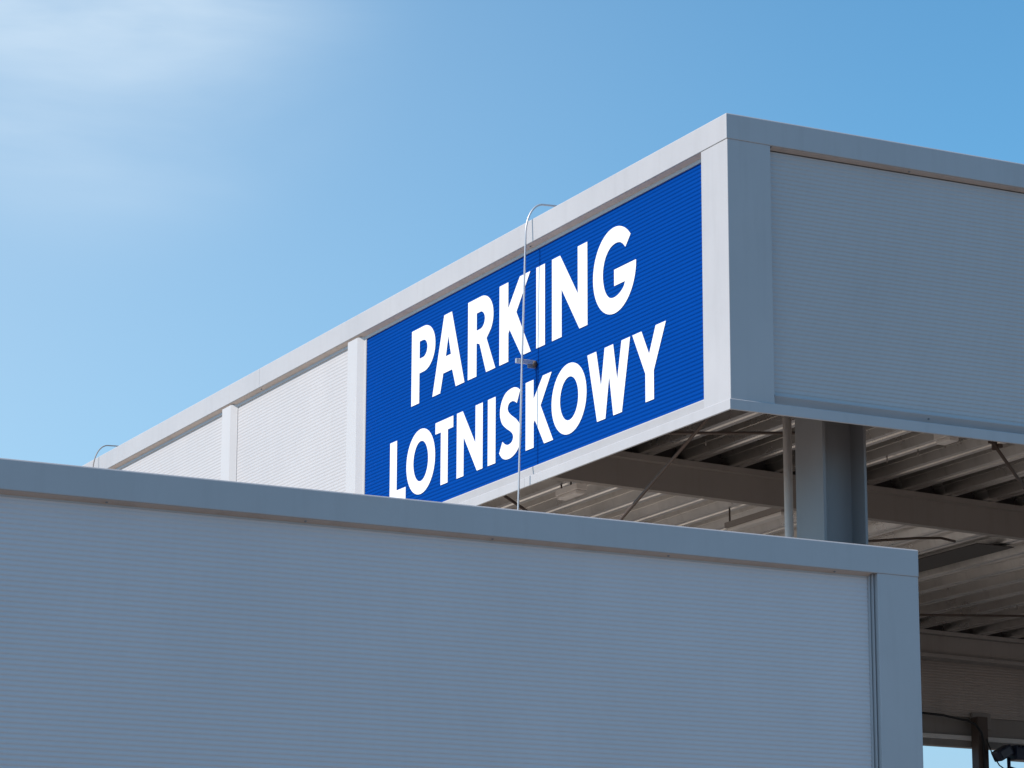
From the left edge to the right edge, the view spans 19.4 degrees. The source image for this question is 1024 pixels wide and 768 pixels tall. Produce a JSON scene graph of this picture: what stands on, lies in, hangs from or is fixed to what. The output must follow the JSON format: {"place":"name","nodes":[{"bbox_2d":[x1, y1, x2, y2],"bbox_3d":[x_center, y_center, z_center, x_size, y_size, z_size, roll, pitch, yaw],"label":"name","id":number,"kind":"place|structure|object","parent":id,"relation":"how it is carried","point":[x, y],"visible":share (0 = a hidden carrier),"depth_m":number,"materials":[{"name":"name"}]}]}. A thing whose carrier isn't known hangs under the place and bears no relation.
{"place":"outdoors","nodes":[
{"label":"outdoors","id":0,"kind":"place"},
{"bbox_2d":[93,445,116,466],"bbox_3d":[-4.360,3.003,31.814,0.476,4.821,0.086,7,-15,-26],"label":"lightning conductor","id":1,"kind":"object","parent":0,"point":[99,450],"visible":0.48,"depth_m":32.28,"materials":[{"name":"paint"}]},
{"bbox_2d":[0,0,1023,767],"label":"sky","id":2,"kind":"structure","parent":0,"point":[194,194],"materials":[{"name":"blue"}]},
{"bbox_2d":[515,204,556,509],"bbox_3d":[0.247,0.929,23.039,0.478,4.823,0.088,7,-15,-26],"label":"lightning conductor","id":3,"kind":"object","parent":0,"point":[530,363],"visible":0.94,"depth_m":23.24,"materials":[{"name":"galvanised steel"},{"name":"aluminium"}]},
{"label":"ground","id":4,"kind":"structure","parent":0,"visible":0},
{"bbox_2d":[0,113,1023,767],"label":"car park building","id":5,"kind":"structure","parent":4,"relation":"on","point":[244,573],"depth_m":20.06,"materials":[{"name":"metal"}]},
{"bbox_2d":[363,163,703,501],"bbox_3d":[0.066,-0.144,23.578,0.055,1.729,5.862,7,-15,-26],"label":"parking sign","id":6,"kind":"object","parent":5,"relation":"attached to","point":[613,328],"visible":0.98,"depth_m":23.14,"materials":[{"name":"blue plastic"}]},
{"bbox_2d":[555,482,586,500],"bbox_3d":[0.491,0.877,24.983,0.100,0.135,0.378,7,-15,-26],"label":"ceiling light","id":7,"kind":"object","parent":5,"relation":"hanging from","point":[571,490],"visible":0.9,"depth_m":24.91,"materials":[{"name":"paint"}]},
{"bbox_2d":[724,508,783,531],"bbox_3d":[2.103,1.096,25.709,0.100,0.215,0.930,7,-15,-26],"label":"ceiling light","id":8,"kind":"object","parent":5,"relation":"hanging from","point":[754,519],"visible":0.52,"depth_m":25.67,"materials":[{"name":"paint"}]},
{"bbox_2d":[782,416,793,537],"bbox_3d":[2.032,1.602,21.866,0.083,3.020,0.083,7,-15,-26],"label":"drainpipe","id":9,"kind":"object","parent":5,"relation":"attached to","point":[788,478],"visible":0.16,"depth_m":22.06,"materials":[{"name":"metal"}]},
{"bbox_2d":[922,712,985,767],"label":"power cable","id":10,"kind":"object","parent":5,"relation":"attached to","point":[977,727],"visible":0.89,"depth_m":33.07,"materials":[{"name":"black rubber"}]},
{"bbox_2d":[991,744,1023,767],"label":"floodlight","id":11,"kind":"object","parent":5,"relation":"attached to","point":[1012,753],"visible":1,"depth_m":32.99,"materials":[{"name":"black metal"}]},
{"bbox_2d":[986,739,1002,767],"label":"wire","id":12,"kind":"object","parent":11,"relation":"attached to","point":[992,754],"visible":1,"depth_m":33.00,"materials":[{"name":"black rubber"}]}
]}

